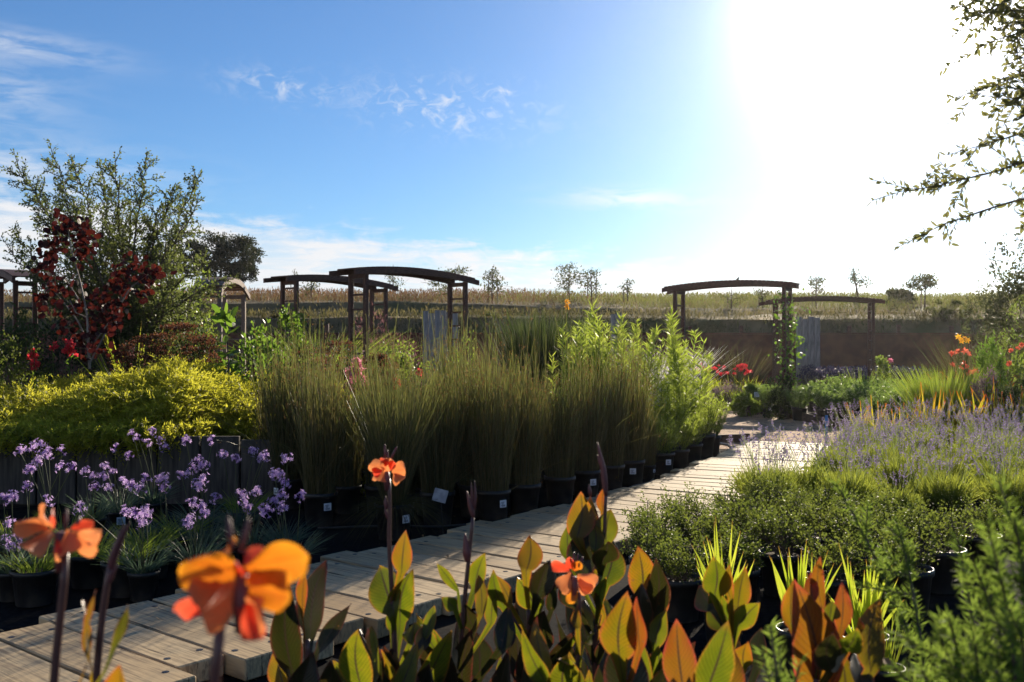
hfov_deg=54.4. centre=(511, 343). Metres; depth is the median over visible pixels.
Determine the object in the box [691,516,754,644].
potted strap plant
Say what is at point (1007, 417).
potted lavender
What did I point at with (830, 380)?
potted herb
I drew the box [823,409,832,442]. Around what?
sprinkler riser
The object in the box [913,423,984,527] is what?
potted lavender
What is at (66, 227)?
smoke tree
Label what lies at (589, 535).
canna plant
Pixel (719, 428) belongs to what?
green bush
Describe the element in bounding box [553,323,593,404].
tall green plant
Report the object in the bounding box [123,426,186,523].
violet flower plant
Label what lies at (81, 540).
canna plant
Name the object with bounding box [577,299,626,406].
tall green plant
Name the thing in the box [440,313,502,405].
potted rush
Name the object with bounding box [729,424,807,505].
potted lavender
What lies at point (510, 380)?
potted rush
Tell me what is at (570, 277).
young tree
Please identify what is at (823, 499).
potted low shrub
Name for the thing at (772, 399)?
spreading shrub
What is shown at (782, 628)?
potted strap plant
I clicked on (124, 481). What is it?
violet flower plant
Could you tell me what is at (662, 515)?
potted low shrub
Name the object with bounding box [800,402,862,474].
potted lavender
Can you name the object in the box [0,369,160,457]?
golden shrub
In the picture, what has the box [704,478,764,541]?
potted low shrub
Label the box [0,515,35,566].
potted grass
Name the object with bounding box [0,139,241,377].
oak tree
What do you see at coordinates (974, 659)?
feathery bush
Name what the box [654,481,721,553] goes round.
potted low shrub
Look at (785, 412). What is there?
potted herb
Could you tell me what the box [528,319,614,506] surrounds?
potted rush
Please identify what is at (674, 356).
tall green plant
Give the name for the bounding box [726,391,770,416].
spreading shrub
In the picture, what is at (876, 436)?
potted lavender
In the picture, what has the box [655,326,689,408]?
tall green plant
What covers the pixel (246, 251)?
dark oak tree
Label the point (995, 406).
potted amber blades
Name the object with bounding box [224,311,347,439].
potted rush
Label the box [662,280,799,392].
arched arbor
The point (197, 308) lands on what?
oak thicket
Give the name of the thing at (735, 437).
end board
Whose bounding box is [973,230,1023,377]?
tall shrub
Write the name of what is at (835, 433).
potted lavender
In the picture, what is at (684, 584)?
potted low shrub
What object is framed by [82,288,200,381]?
dark shrub
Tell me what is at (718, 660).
canna plant
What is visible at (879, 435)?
potted lavender
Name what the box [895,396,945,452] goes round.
potted lavender
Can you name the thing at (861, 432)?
potted lavender
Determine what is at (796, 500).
potted low shrub
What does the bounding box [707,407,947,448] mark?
gravel path
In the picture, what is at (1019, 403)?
potted amber blades
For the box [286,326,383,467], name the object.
potted rush
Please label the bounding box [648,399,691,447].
green bush
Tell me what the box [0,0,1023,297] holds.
sky
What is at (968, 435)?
potted lavender
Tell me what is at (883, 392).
potted herb
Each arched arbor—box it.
[0,269,44,387]
[191,277,249,379]
[263,274,397,372]
[329,266,478,378]
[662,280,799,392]
[759,296,884,385]
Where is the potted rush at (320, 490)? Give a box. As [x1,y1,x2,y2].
[259,299,368,526]
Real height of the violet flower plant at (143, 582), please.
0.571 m
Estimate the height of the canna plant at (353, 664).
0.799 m
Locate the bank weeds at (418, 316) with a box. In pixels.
[4,305,1023,332]
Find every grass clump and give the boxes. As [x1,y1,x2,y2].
[212,325,432,381]
[422,333,566,391]
[469,307,614,413]
[642,334,768,387]
[689,345,780,390]
[837,368,880,388]
[867,364,1005,428]
[906,330,1023,404]
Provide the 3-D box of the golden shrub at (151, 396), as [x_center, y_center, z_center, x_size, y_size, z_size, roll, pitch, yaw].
[-3.630,0.741,10.374,2.554,1.318,3.687,0,0,0]
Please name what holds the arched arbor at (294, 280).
on the ground at (8, 506)
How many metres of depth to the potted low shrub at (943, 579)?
5.71 m
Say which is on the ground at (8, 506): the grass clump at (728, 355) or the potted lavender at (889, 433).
the grass clump at (728, 355)
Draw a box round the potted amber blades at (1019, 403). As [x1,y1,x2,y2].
[994,386,1023,427]
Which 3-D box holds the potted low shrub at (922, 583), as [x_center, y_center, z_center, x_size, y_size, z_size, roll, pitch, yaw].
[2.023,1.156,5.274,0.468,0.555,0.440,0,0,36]
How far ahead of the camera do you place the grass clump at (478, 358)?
19.20 m
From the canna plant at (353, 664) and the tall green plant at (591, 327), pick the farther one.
the tall green plant at (591, 327)
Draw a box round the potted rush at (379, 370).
[352,317,414,437]
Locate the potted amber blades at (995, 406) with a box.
[970,378,1015,430]
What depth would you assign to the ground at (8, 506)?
8.92 m
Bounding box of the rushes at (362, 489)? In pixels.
[294,381,389,496]
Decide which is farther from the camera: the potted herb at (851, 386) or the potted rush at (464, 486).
the potted herb at (851, 386)
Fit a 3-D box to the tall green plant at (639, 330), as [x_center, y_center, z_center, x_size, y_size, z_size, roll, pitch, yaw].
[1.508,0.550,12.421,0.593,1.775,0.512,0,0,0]
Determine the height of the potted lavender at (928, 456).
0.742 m
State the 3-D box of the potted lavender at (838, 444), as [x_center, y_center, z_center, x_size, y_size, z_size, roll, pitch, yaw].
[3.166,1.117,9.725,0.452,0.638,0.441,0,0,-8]
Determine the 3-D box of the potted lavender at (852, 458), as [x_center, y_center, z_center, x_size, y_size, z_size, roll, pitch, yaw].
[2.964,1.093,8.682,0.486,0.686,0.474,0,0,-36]
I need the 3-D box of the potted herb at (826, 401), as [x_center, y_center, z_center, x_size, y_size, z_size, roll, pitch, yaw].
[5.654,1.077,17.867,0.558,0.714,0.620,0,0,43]
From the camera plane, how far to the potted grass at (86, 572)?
5.81 m
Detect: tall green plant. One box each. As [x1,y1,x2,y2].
[546,323,589,410]
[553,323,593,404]
[559,325,605,405]
[571,305,610,373]
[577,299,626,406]
[577,316,620,408]
[602,337,642,420]
[604,313,636,382]
[614,318,656,396]
[622,324,662,447]
[638,360,667,423]
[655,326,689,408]
[659,351,691,410]
[660,304,711,442]
[661,361,694,447]
[686,352,714,426]
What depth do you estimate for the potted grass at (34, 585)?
5.42 m
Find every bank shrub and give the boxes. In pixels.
[481,309,500,320]
[925,296,973,318]
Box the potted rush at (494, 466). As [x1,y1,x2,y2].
[457,309,573,521]
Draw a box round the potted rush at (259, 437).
[236,312,324,500]
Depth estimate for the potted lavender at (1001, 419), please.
12.47 m
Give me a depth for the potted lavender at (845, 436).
10.74 m
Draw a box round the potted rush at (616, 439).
[576,308,642,491]
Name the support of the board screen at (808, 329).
on the ground at (8, 506)
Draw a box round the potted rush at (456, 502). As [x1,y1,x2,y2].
[439,333,484,507]
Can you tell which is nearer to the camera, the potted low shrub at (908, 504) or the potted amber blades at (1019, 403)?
the potted low shrub at (908, 504)
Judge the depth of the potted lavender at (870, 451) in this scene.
9.73 m
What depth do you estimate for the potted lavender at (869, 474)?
8.23 m
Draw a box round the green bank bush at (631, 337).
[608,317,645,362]
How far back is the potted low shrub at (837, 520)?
5.73 m
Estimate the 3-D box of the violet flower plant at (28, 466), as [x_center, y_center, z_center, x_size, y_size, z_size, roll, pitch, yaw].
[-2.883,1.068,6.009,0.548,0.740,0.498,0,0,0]
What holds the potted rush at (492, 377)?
on the ground cloth
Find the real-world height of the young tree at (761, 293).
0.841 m
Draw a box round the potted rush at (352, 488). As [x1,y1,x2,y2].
[281,333,374,514]
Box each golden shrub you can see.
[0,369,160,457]
[22,352,256,469]
[159,367,309,439]
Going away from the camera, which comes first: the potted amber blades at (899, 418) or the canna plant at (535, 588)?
the canna plant at (535, 588)
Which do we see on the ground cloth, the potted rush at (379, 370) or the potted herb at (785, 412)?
the potted rush at (379, 370)
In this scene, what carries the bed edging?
on the ground at (8, 506)
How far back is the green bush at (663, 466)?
10.85 m
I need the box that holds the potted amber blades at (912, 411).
[893,392,927,433]
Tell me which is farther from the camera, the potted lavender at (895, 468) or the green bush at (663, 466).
the green bush at (663, 466)
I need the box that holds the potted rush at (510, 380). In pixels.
[484,337,534,497]
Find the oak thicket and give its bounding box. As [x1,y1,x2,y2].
[162,250,226,373]
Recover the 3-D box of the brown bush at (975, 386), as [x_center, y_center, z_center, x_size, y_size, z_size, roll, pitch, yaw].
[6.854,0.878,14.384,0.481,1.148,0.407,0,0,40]
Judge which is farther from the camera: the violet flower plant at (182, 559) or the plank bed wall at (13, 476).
the plank bed wall at (13, 476)
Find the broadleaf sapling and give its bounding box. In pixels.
[210,302,239,377]
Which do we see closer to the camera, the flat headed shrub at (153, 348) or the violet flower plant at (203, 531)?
the violet flower plant at (203, 531)
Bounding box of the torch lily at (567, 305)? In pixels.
[564,299,570,330]
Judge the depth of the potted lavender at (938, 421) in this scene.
12.90 m
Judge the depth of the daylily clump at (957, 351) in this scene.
15.58 m
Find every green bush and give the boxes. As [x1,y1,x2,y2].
[641,409,668,461]
[645,411,682,474]
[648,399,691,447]
[655,394,707,447]
[660,408,701,468]
[674,408,715,464]
[685,391,727,458]
[696,406,730,454]
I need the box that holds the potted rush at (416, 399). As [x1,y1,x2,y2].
[386,349,434,510]
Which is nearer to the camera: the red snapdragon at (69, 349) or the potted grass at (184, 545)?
the potted grass at (184, 545)
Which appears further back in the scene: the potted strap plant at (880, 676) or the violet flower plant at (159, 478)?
the violet flower plant at (159, 478)
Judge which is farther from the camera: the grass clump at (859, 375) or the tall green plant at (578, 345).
the grass clump at (859, 375)
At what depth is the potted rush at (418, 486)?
8.31 m
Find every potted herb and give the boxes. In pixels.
[757,381,778,416]
[768,383,797,418]
[780,381,801,394]
[781,385,813,420]
[801,385,815,411]
[807,379,844,414]
[807,382,842,415]
[811,384,844,417]
[825,373,857,411]
[832,379,866,406]
[836,387,855,418]
[839,385,857,415]
[840,380,880,419]
[850,378,890,415]
[858,373,885,384]
[859,394,890,422]
[866,385,908,419]
[875,377,901,384]
[875,386,911,423]
[876,384,905,396]
[884,379,910,391]
[885,382,920,405]
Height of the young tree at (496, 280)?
1.550 m
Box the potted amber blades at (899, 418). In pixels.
[881,406,915,427]
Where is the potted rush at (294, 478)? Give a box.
[243,293,322,509]
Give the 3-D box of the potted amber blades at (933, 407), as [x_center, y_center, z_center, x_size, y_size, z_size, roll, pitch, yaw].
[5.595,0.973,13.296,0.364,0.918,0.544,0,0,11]
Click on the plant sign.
(440, 495)
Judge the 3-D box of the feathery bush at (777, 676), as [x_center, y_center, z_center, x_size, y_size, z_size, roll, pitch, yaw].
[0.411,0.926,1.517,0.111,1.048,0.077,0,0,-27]
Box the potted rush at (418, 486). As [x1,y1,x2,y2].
[365,327,471,515]
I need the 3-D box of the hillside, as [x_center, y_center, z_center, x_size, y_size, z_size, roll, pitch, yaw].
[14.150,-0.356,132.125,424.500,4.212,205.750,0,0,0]
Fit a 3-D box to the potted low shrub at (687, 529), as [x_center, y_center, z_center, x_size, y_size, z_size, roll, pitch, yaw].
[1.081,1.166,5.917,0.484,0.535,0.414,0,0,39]
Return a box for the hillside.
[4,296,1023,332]
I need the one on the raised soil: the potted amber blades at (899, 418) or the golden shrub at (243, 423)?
the golden shrub at (243, 423)
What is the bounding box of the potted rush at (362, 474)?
[337,323,393,493]
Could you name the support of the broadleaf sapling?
on the raised soil
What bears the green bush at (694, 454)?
on the ground cloth
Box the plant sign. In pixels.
[432,488,447,534]
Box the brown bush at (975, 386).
[970,365,1000,426]
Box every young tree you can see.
[299,282,319,300]
[385,275,404,294]
[422,263,470,295]
[477,266,511,303]
[553,262,580,301]
[576,265,605,302]
[617,278,634,302]
[715,288,752,308]
[753,287,769,307]
[804,273,826,307]
[846,265,873,296]
[902,273,945,309]
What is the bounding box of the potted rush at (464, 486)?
[418,303,504,517]
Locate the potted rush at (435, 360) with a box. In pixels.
[408,325,463,392]
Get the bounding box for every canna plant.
[13,503,128,681]
[81,522,129,681]
[173,516,308,681]
[267,560,350,681]
[333,626,418,681]
[360,444,451,681]
[416,480,515,681]
[487,535,581,681]
[520,552,606,681]
[555,442,625,681]
[574,591,667,681]
[628,545,695,676]
[662,619,744,681]
[694,556,766,681]
[781,556,905,681]
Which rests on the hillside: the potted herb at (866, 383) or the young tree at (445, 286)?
the young tree at (445, 286)
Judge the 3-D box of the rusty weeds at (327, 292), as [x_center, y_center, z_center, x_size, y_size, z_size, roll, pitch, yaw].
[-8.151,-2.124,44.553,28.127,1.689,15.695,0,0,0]
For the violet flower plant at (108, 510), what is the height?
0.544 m
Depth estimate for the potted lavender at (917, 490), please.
8.07 m
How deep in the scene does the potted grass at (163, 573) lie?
6.08 m
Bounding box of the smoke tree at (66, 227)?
[24,208,176,368]
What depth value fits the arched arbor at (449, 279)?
16.23 m
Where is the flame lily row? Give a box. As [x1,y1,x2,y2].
[694,363,780,406]
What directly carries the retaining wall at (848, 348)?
on the ground at (8, 506)
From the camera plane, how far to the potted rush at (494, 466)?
7.98 m
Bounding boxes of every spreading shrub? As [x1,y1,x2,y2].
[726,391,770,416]
[737,380,762,413]
[763,374,797,419]
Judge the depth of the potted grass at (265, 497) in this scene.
7.35 m
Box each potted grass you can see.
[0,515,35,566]
[0,539,78,607]
[32,506,104,531]
[46,523,141,589]
[77,531,174,597]
[107,521,198,579]
[151,511,219,566]
[216,490,275,534]
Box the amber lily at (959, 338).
[939,334,1009,403]
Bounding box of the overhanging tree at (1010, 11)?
[866,0,1023,250]
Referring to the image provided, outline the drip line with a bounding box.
[317,479,653,528]
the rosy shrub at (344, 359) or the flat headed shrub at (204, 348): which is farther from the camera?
the rosy shrub at (344, 359)
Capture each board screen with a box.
[423,310,457,382]
[611,313,621,364]
[796,317,819,388]
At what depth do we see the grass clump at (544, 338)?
18.11 m
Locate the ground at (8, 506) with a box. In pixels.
[0,393,868,509]
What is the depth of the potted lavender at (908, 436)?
10.37 m
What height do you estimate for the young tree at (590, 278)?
1.618 m
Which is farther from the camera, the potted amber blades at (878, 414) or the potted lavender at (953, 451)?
the potted amber blades at (878, 414)
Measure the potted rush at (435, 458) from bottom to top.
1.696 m
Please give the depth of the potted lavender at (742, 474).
8.21 m
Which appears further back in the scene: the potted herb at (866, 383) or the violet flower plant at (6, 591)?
the potted herb at (866, 383)
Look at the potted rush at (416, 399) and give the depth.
8.63 m
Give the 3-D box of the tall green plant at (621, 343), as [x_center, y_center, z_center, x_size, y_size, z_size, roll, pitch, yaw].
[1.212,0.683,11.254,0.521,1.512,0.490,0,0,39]
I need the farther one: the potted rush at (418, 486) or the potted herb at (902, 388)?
the potted herb at (902, 388)
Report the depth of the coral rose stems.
14.37 m
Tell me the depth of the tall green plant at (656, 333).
11.55 m
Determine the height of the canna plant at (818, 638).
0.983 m
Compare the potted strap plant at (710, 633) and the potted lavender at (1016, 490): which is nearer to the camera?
the potted strap plant at (710, 633)
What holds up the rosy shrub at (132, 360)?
on the raised soil
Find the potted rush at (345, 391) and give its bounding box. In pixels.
[321,349,358,439]
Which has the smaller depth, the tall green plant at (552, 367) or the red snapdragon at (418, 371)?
the red snapdragon at (418, 371)
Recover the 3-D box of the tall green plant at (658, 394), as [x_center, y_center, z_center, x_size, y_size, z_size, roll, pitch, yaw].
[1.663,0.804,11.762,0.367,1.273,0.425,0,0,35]
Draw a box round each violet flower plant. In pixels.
[0,460,76,565]
[0,490,52,601]
[6,438,75,560]
[63,465,132,538]
[73,500,193,601]
[91,443,152,532]
[92,473,165,554]
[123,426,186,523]
[136,471,206,565]
[153,497,239,563]
[160,434,234,531]
[166,472,243,555]
[201,447,269,552]
[207,485,294,567]
[235,453,321,544]
[259,489,337,555]
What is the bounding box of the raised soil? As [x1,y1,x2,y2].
[138,432,258,498]
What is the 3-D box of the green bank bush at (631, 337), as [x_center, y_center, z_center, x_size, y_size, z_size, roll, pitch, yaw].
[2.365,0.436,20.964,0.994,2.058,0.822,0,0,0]
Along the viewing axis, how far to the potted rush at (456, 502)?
8.72 m
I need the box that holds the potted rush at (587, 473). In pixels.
[553,315,661,497]
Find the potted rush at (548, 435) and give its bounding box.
[538,370,567,475]
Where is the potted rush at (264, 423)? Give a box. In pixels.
[201,308,316,469]
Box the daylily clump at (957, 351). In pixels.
[926,347,1016,425]
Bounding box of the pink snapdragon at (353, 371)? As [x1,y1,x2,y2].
[343,356,368,436]
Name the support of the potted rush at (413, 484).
on the ground cloth
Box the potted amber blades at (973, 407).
[956,388,987,427]
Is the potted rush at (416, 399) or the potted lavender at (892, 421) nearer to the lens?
the potted rush at (416, 399)
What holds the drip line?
on the ground cloth
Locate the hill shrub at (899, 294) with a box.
[885,287,917,305]
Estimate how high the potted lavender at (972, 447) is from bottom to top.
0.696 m
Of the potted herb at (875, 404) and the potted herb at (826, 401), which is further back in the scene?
the potted herb at (826, 401)
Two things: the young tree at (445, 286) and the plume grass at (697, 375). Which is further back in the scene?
the young tree at (445, 286)
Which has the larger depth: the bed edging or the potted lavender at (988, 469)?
the bed edging
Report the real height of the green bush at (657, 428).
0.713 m
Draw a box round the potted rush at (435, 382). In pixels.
[411,351,453,408]
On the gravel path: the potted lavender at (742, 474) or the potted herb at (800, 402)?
the potted herb at (800, 402)
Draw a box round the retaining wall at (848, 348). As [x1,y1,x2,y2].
[4,324,1023,389]
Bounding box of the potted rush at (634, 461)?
[591,302,670,486]
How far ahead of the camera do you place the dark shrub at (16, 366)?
10.80 m
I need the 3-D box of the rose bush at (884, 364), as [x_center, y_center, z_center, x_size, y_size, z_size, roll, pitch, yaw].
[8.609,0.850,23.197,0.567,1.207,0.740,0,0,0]
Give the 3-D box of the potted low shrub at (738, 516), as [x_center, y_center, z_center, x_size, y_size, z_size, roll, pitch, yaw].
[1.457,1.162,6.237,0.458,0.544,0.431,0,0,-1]
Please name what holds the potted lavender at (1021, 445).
on the ground cloth
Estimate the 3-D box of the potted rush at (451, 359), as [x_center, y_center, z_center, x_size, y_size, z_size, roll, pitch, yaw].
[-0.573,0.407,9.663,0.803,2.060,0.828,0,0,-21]
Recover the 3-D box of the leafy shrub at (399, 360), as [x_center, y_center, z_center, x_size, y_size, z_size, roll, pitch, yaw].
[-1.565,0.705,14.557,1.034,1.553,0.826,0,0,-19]
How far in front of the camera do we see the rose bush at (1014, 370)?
14.57 m
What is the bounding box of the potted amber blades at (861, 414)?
[847,403,869,427]
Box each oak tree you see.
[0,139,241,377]
[165,229,267,291]
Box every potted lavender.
[726,422,795,511]
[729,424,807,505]
[743,434,807,480]
[768,420,854,505]
[790,424,892,516]
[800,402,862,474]
[812,416,861,449]
[817,417,862,454]
[820,427,859,472]
[822,418,861,457]
[826,403,880,448]
[826,431,880,485]
[830,436,893,509]
[837,398,877,433]
[844,415,906,457]
[845,415,904,474]
[848,416,900,453]
[849,399,888,448]
[863,453,933,524]
[864,422,934,493]
[865,397,916,439]
[867,416,913,448]
[875,418,940,497]
[877,410,914,443]
[878,402,914,427]
[882,418,932,456]
[890,414,947,481]
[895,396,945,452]
[897,399,951,437]
[903,438,954,520]
[911,398,966,440]
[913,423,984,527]
[913,439,965,486]
[914,414,950,455]
[915,423,974,480]
[927,414,983,470]
[944,426,1023,482]
[945,397,981,442]
[948,400,994,438]
[948,413,999,476]
[949,410,990,449]
[954,407,994,444]
[954,416,1019,485]
[963,422,1023,473]
[965,442,1018,512]
[966,431,1023,526]
[978,410,1021,457]
[980,404,1023,444]
[983,396,1023,436]
[983,404,1018,440]
[988,416,1023,455]
[990,420,1023,484]
[996,408,1023,440]
[1003,430,1023,485]
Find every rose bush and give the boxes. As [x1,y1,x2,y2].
[867,355,892,382]
[998,350,1023,414]
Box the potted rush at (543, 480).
[539,367,576,487]
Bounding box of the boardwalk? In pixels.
[0,441,827,681]
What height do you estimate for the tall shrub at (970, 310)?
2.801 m
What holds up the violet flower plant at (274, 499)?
on the ground cloth
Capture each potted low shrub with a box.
[618,509,685,570]
[620,491,696,549]
[632,526,712,623]
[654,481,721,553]
[660,496,739,574]
[696,519,771,602]
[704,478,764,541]
[707,487,777,573]
[742,493,831,597]
[743,465,807,519]
[762,479,823,547]
[786,479,843,543]
[790,489,864,570]
[793,522,873,623]
[825,493,917,597]
[832,475,903,546]
[851,513,946,618]
[870,491,937,559]
[894,496,978,593]
[932,489,1012,573]
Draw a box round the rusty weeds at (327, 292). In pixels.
[4,285,637,305]
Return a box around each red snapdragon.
[27,338,78,386]
[393,368,423,392]
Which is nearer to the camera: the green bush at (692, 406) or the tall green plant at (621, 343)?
the tall green plant at (621, 343)
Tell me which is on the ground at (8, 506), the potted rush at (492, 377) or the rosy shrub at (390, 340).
the rosy shrub at (390, 340)
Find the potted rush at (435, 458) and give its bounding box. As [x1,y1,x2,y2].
[400,312,492,525]
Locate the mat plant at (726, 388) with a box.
[702,379,743,409]
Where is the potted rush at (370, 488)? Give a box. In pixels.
[342,307,417,515]
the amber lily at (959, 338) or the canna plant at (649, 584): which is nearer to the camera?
the canna plant at (649, 584)
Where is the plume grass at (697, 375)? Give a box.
[556,346,736,413]
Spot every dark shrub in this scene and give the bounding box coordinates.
[0,302,65,389]
[0,330,50,392]
[21,309,100,384]
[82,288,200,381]
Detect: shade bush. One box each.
[897,366,948,381]
[996,368,1023,422]
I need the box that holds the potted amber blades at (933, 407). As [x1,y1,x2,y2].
[917,386,945,427]
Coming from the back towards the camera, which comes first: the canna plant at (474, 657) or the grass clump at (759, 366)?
the grass clump at (759, 366)
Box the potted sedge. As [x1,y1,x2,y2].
[326,341,458,545]
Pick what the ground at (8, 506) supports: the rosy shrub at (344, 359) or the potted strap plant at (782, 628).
the rosy shrub at (344, 359)
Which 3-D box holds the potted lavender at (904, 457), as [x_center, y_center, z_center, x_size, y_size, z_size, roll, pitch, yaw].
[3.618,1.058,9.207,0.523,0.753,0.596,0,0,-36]
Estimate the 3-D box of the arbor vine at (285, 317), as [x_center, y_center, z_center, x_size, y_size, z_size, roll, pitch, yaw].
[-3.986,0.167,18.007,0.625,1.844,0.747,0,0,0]
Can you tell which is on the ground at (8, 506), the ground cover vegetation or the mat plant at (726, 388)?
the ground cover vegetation
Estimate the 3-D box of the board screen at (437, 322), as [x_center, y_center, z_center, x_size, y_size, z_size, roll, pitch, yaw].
[-1.942,0.275,27.024,0.944,2.350,0.088,0,0,0]
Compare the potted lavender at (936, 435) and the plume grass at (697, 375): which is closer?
the potted lavender at (936, 435)
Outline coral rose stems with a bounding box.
[1006,342,1023,414]
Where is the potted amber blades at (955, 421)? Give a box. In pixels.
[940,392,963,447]
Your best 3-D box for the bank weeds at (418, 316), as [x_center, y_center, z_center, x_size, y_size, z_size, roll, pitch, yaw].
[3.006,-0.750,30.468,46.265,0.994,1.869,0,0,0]
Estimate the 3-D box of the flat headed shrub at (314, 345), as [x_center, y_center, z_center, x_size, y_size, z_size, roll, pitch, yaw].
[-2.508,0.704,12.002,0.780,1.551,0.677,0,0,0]
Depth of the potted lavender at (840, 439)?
10.34 m
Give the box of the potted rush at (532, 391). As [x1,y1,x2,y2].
[502,332,588,475]
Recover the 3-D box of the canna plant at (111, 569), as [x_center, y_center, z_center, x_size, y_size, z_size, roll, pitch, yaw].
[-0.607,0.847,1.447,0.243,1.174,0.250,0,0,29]
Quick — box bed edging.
[746,405,918,428]
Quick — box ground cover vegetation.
[793,364,929,397]
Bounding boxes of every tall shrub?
[953,280,1009,379]
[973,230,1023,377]
[995,295,1023,392]
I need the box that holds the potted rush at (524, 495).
[429,295,579,514]
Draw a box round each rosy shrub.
[123,344,144,376]
[323,332,365,385]
[355,304,430,400]
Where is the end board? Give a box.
[719,433,749,442]
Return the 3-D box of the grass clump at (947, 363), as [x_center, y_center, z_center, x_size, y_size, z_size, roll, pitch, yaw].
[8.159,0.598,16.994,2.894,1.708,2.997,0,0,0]
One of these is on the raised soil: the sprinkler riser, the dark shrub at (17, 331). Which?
the dark shrub at (17, 331)
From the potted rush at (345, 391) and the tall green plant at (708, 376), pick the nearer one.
the potted rush at (345, 391)
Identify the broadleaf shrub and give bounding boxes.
[220,318,290,383]
[251,353,268,386]
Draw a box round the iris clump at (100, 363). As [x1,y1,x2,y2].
[77,321,212,378]
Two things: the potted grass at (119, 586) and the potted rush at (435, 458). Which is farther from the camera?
the potted rush at (435, 458)
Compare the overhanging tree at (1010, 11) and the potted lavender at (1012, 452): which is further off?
the potted lavender at (1012, 452)
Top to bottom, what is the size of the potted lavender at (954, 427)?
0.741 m
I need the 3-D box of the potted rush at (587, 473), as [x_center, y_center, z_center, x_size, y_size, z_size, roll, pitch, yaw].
[0.850,0.567,9.302,0.947,1.742,0.805,0,0,33]
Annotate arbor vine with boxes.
[277,303,309,359]
[291,313,308,359]
[768,288,810,393]
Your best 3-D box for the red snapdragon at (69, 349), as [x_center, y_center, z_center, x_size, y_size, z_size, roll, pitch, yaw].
[-5.042,0.513,10.954,0.551,1.152,0.427,0,0,-27]
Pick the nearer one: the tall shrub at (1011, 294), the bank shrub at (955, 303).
the tall shrub at (1011, 294)
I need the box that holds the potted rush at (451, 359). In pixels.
[414,280,485,402]
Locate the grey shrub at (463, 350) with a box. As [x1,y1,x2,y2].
[427,329,487,383]
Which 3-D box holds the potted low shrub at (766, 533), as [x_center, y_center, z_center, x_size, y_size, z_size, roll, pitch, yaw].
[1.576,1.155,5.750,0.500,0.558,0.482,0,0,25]
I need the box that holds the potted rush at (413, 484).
[349,333,456,519]
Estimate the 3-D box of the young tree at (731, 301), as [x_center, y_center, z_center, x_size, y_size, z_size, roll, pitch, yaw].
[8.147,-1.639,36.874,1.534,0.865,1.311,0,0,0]
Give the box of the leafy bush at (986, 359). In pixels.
[971,329,1014,417]
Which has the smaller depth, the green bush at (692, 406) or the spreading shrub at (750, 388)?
the green bush at (692, 406)
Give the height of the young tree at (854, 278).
1.671 m
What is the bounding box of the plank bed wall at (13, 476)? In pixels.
[0,436,275,503]
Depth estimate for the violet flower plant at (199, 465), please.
6.98 m
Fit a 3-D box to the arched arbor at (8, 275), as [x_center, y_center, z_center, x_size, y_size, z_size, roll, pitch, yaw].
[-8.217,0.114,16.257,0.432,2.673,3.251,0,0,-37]
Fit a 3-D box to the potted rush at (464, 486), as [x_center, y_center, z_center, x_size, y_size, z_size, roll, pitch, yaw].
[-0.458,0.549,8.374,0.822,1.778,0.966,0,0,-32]
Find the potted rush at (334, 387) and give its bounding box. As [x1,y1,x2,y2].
[242,326,349,475]
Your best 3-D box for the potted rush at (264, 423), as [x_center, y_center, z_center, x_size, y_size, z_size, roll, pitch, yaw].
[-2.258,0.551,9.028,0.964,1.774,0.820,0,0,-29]
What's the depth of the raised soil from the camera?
9.11 m
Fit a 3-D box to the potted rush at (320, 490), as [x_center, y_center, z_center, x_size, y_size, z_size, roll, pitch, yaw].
[-1.477,0.540,8.134,0.863,1.796,1.269,0,0,17]
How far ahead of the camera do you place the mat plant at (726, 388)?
21.91 m
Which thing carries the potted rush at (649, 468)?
on the ground cloth
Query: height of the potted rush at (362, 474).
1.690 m
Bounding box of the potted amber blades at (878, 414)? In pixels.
[866,400,886,427]
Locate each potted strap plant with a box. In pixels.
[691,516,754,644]
[769,539,841,676]
[827,542,904,661]
[874,606,905,681]
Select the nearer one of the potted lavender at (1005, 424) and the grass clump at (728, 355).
the potted lavender at (1005, 424)
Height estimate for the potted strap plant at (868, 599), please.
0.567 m
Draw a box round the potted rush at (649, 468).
[643,393,670,479]
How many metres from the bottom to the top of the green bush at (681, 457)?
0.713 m
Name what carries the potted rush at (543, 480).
on the ground cloth
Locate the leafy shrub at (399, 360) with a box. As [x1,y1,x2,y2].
[376,339,434,397]
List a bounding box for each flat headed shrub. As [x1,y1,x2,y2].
[107,333,172,378]
[136,312,218,370]
[177,325,235,367]
[286,338,330,383]
[309,332,366,388]
[362,347,414,392]
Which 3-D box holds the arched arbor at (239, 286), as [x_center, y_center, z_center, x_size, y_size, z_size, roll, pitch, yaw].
[-5.017,0.153,17.196,0.502,2.595,1.689,0,0,2]
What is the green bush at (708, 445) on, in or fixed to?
on the ground cloth
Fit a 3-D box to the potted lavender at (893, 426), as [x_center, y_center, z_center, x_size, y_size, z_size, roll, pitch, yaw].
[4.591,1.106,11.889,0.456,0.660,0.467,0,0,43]
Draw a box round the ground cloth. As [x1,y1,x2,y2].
[0,449,1023,681]
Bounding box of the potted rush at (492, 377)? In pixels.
[451,334,519,435]
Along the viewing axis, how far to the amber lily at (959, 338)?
16.40 m
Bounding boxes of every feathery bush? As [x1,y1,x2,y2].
[751,616,806,681]
[825,466,1023,681]

